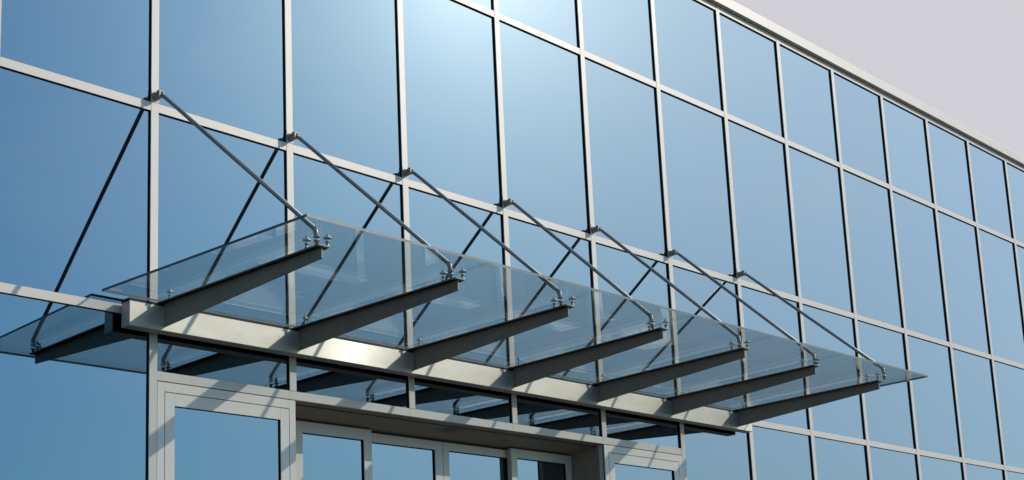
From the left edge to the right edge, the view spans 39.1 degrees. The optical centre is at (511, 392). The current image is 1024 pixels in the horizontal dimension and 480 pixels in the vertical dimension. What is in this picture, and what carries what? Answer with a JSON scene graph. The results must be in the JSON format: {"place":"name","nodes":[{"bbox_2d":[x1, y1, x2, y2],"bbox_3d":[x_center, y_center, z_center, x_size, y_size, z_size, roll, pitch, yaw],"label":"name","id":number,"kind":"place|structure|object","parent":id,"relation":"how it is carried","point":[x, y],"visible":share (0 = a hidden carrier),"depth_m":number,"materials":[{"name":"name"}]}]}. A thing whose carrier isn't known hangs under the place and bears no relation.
{"place":"outdoors","nodes":[
{"label":"outdoors","id":0,"kind":"place"},
{"bbox_2d":[0,0,1023,479],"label":"office building","id":1,"kind":"structure","parent":0,"point":[722,142],"depth_m":12.74,"materials":[{"name":"metal"}]},
{"bbox_2d":[0,292,147,479],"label":"window pane","id":2,"kind":"structure","parent":1,"relation":"in","point":[74,381],"depth_m":9.40,"materials":[{"name":"blue glass"}]},
{"bbox_2d":[0,67,149,303],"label":"window pane","id":3,"kind":"structure","parent":1,"relation":"in","point":[75,163],"depth_m":9.67,"materials":[{"name":"blue glass"}]},
{"bbox_2d":[0,0,150,100],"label":"window pane","id":4,"kind":"structure","parent":1,"relation":"in","point":[102,43],"depth_m":9.95,"materials":[{"name":"blue glass"}]},
{"bbox_2d":[159,0,284,141],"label":"window pane","id":5,"kind":"structure","parent":1,"relation":"in","point":[222,61],"depth_m":10.83,"materials":[{"name":"blue glass"}]},
{"bbox_2d":[158,114,287,326],"bbox_3d":[-2.113,-1.205,10.547,0.020,1.512,1.188,-13,-16,42],"label":"window pane","id":6,"kind":"structure","parent":1,"relation":"in","point":[206,201],"depth_m":10.53,"materials":[{"name":"blue glass"}]},
{"bbox_2d":[157,334,288,389],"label":"window pane","id":7,"kind":"structure","parent":1,"relation":"in","point":[176,355],"depth_m":10.31,"materials":[{"name":"blue glass"}]},
{"bbox_2d":[157,381,295,479],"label":"side door","id":8,"kind":"structure","parent":1,"relation":"in","point":[203,433],"depth_m":10.21,"materials":[{"name":"metal"}]},
{"bbox_2d":[296,420,372,479],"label":"fixed door panel","id":9,"kind":"structure","parent":1,"relation":"in","point":[323,451],"depth_m":11.43,"materials":[{"name":"glass"}]},
{"bbox_2d":[291,0,400,176],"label":"window pane","id":10,"kind":"structure","parent":1,"relation":"in","point":[345,89],"depth_m":11.72,"materials":[{"name":"blue glass"}]},
{"bbox_2d":[293,153,405,348],"bbox_3d":[-1.285,-1.064,11.405,0.020,1.512,1.188,-13,-16,42],"label":"window pane","id":11,"kind":"structure","parent":1,"relation":"in","point":[359,268],"depth_m":11.40,"materials":[{"name":"blue glass"}]},
{"bbox_2d":[296,357,407,407],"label":"window pane","id":12,"kind":"structure","parent":1,"relation":"in","point":[312,377],"depth_m":11.18,"materials":[{"name":"blue glass"}]},
{"bbox_2d":[371,433,443,479],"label":"sliding door","id":13,"kind":"structure","parent":1,"relation":"in","point":[393,457],"depth_m":12.07,"materials":[{"name":"glass"}]},
{"bbox_2d":[403,0,501,206],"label":"window pane","id":14,"kind":"structure","parent":1,"relation":"in","point":[452,119],"depth_m":12.60,"materials":[{"name":"blue glass"}]},
{"bbox_2d":[408,187,508,367],"bbox_3d":[-0.458,-0.923,12.263,0.020,1.512,1.188,-13,-16,42],"label":"window pane","id":15,"kind":"structure","parent":1,"relation":"in","point":[479,302],"depth_m":12.28,"materials":[{"name":"blue glass"}]},
{"bbox_2d":[414,377,510,422],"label":"window pane","id":16,"kind":"structure","parent":1,"relation":"in","point":[430,395],"depth_m":12.04,"materials":[{"name":"blue glass"}]},
{"bbox_2d":[442,442,508,479],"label":"sliding door","id":17,"kind":"structure","parent":1,"relation":"in","point":[460,462],"depth_m":12.65,"materials":[{"name":"glass"}]},
{"bbox_2d":[471,0,492,9],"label":"window pane","id":18,"kind":"structure","parent":1,"relation":"in","point":[486,3],"depth_m":13.16,"materials":[{"name":"blue glass"}]},
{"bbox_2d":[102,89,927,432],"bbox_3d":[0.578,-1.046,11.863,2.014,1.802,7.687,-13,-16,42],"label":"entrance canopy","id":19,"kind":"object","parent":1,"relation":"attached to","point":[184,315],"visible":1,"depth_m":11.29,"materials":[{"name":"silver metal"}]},
{"bbox_2d":[498,0,578,47],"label":"window pane","id":20,"kind":"structure","parent":1,"relation":"in","point":[557,19],"depth_m":13.80,"materials":[{"name":"blue glass"}]},
{"bbox_2d":[507,448,571,479],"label":"fixed door panel","id":21,"kind":"structure","parent":1,"relation":"in","point":[522,464],"depth_m":13.17,"materials":[{"name":"metal"}]},
{"bbox_2d":[499,21,588,233],"bbox_3d":[0.294,-2.454,13.468,0.021,1.882,1.188,-13,-16,42],"label":"window pane","id":22,"kind":"structure","parent":1,"relation":"in","point":[544,134],"depth_m":13.45,"materials":[{"name":"blue glass"}]},
{"bbox_2d":[508,217,597,383],"bbox_3d":[0.369,-0.782,13.120,0.020,1.512,1.188,-13,-16,42],"label":"window pane","id":23,"kind":"structure","parent":1,"relation":"in","point":[530,294],"depth_m":13.13,"materials":[{"name":"blue glass"}]},
{"bbox_2d":[516,395,600,436],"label":"window pane","id":24,"kind":"structure","parent":1,"relation":"in","point":[534,412],"depth_m":12.90,"materials":[{"name":"blue glass"}]},
{"bbox_2d":[581,0,654,80],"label":"window pane","id":25,"kind":"structure","parent":1,"relation":"in","point":[618,32],"depth_m":14.64,"materials":[{"name":"blue glass"}]},
{"bbox_2d":[585,58,666,256],"bbox_3d":[1.121,-2.313,14.326,0.020,1.882,1.188,-13,-16,42],"label":"window pane","id":26,"kind":"structure","parent":1,"relation":"in","point":[623,124],"depth_m":14.32,"materials":[{"name":"blue glass"}]},
{"bbox_2d":[596,243,675,397],"bbox_3d":[1.197,-0.641,13.978,0.021,1.512,1.188,-13,-16,42],"label":"window pane","id":27,"kind":"structure","parent":1,"relation":"in","point":[619,317],"depth_m":13.98,"materials":[{"name":"blue glass"}]},
{"bbox_2d":[598,444,683,479],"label":"side door","id":28,"kind":"structure","parent":1,"relation":"in","point":[615,462],"depth_m":13.59,"materials":[{"name":"metal"}]},
{"bbox_2d":[605,410,679,447],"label":"window pane","id":29,"kind":"structure","parent":1,"relation":"in","point":[619,425],"depth_m":13.76,"materials":[{"name":"blue glass"}]},
{"bbox_2d":[654,0,721,110],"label":"window pane","id":30,"kind":"structure","parent":1,"relation":"in","point":[688,61],"depth_m":15.51,"materials":[{"name":"blue glass"}]},
{"bbox_2d":[660,90,735,277],"bbox_3d":[1.948,-2.172,15.184,0.021,1.882,1.188,-13,-16,42],"label":"window pane","id":31,"kind":"structure","parent":1,"relation":"in","point":[694,138],"depth_m":15.18,"materials":[{"name":"blue glass"}]},
{"bbox_2d":[673,266,745,409],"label":"window pane","id":32,"kind":"structure","parent":1,"relation":"in","point":[697,337],"depth_m":14.83,"materials":[{"name":"blue glass"}]},
{"bbox_2d":[684,423,751,479],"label":"window pane","id":33,"kind":"structure","parent":1,"relation":"in","point":[711,453],"depth_m":14.57,"materials":[{"name":"blue glass"}]},
{"bbox_2d":[719,13,782,136],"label":"window pane","id":34,"kind":"structure","parent":1,"relation":"in","point":[749,57],"depth_m":16.35,"materials":[{"name":"blue glass"}]},
{"bbox_2d":[728,120,796,295],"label":"window pane","id":35,"kind":"structure","parent":1,"relation":"in","point":[760,187],"depth_m":16.04,"materials":[{"name":"blue glass"}]},
{"bbox_2d":[741,286,808,429],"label":"window pane","id":36,"kind":"structure","parent":1,"relation":"in","point":[767,355],"depth_m":15.70,"materials":[{"name":"blue glass"}]},
{"bbox_2d":[752,426,812,479],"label":"window pane","id":37,"kind":"structure","parent":1,"relation":"in","point":[779,455],"depth_m":15.45,"materials":[{"name":"blue glass"}]},
{"bbox_2d":[779,44,837,161],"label":"window pane","id":38,"kind":"structure","parent":1,"relation":"in","point":[809,113],"depth_m":17.21,"materials":[{"name":"blue glass"}]},
{"bbox_2d":[788,146,852,312],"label":"window pane","id":39,"kind":"structure","parent":1,"relation":"in","point":[816,187],"depth_m":16.89,"materials":[{"name":"blue glass"}]},
{"bbox_2d":[802,304,864,439],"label":"window pane","id":40,"kind":"structure","parent":1,"relation":"in","point":[843,417],"depth_m":16.56,"materials":[{"name":"blue glass"}]},
{"bbox_2d":[814,437,868,479],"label":"window pane","id":41,"kind":"structure","parent":1,"relation":"in","point":[835,460],"depth_m":16.32,"materials":[{"name":"blue glass"}]},
{"bbox_2d":[834,73,887,183],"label":"window pane","id":42,"kind":"structure","parent":1,"relation":"in","point":[858,108],"depth_m":18.07,"materials":[{"name":"blue glass"}]},
{"bbox_2d":[843,170,902,327],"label":"window pane","id":43,"kind":"structure","parent":1,"relation":"in","point":[876,288],"depth_m":17.75,"materials":[{"name":"blue glass"}]},
{"bbox_2d":[857,320,914,448],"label":"window pane","id":44,"kind":"structure","parent":1,"relation":"in","point":[888,408],"depth_m":17.42,"materials":[{"name":"blue glass"}]},
{"bbox_2d":[870,446,917,479],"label":"window pane","id":45,"kind":"structure","parent":1,"relation":"in","point":[886,464],"depth_m":17.18,"materials":[{"name":"blue glass"}]},
{"bbox_2d":[883,99,932,202],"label":"window pane","id":46,"kind":"structure","parent":1,"relation":"in","point":[905,131],"depth_m":18.93,"materials":[{"name":"blue glass"}]},
{"bbox_2d":[892,191,947,341],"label":"window pane","id":47,"kind":"structure","parent":1,"relation":"in","point":[924,307],"depth_m":18.61,"materials":[{"name":"blue glass"}]},
{"bbox_2d":[907,335,960,456],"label":"window pane","id":48,"kind":"structure","parent":1,"relation":"in","point":[934,400],"depth_m":18.27,"materials":[{"name":"blue glass"}]},
{"bbox_2d":[920,455,962,479],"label":"window pane","id":49,"kind":"structure","parent":1,"relation":"in","point":[932,468],"depth_m":18.04,"materials":[{"name":"blue glass"}]},
{"bbox_2d":[928,122,974,221],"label":"window pane","id":50,"kind":"structure","parent":1,"relation":"in","point":[948,151],"depth_m":19.79,"materials":[{"name":"blue glass"}]},
{"bbox_2d":[938,211,989,353],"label":"window pane","id":51,"kind":"structure","parent":1,"relation":"in","point":[968,326],"depth_m":19.47,"materials":[{"name":"blue glass"}]},
{"bbox_2d":[953,348,1002,464],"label":"window pane","id":52,"kind":"structure","parent":1,"relation":"in","point":[974,379],"depth_m":19.12,"materials":[{"name":"blue glass"}]},
{"bbox_2d":[965,463,1003,479],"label":"window pane","id":53,"kind":"structure","parent":1,"relation":"in","point":[973,472],"depth_m":18.90,"materials":[{"name":"blue glass"}]},
{"bbox_2d":[969,143,1012,237],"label":"window pane","id":54,"kind":"structure","parent":1,"relation":"in","point":[988,172],"depth_m":20.65,"materials":[{"name":"blue glass"}]},
{"bbox_2d":[979,229,1023,363],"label":"window pane","id":55,"kind":"structure","parent":1,"relation":"in","point":[998,255],"depth_m":20.32,"materials":[{"name":"blue glass"}]},
{"bbox_2d":[994,361,1023,468],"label":"window pane","id":56,"kind":"structure","parent":1,"relation":"in","point":[1009,379],"depth_m":19.86,"materials":[{"name":"blue glass"}]},
{"bbox_2d":[1007,471,1023,479],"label":"window pane","id":57,"kind":"structure","parent":1,"relation":"in","point":[1011,475],"depth_m":19.60,"materials":[{"name":"blue glass"}]},
{"bbox_2d":[1007,163,1023,242],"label":"window pane","id":58,"kind":"structure","parent":1,"relation":"in","point":[1015,175],"depth_m":21.29,"materials":[{"name":"blue glass"}]},
{"bbox_2d":[1017,245,1023,301],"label":"window pane","id":59,"kind":"structure","parent":1,"relation":"in","point":[1020,250],"depth_m":20.99,"materials":[{"name":"blue glass"}]},
{"bbox_2d":[734,0,1023,155],"label":"sky","id":60,"kind":"structure","parent":0,"point":[963,59],"materials":[{"name":"white"}]}
]}

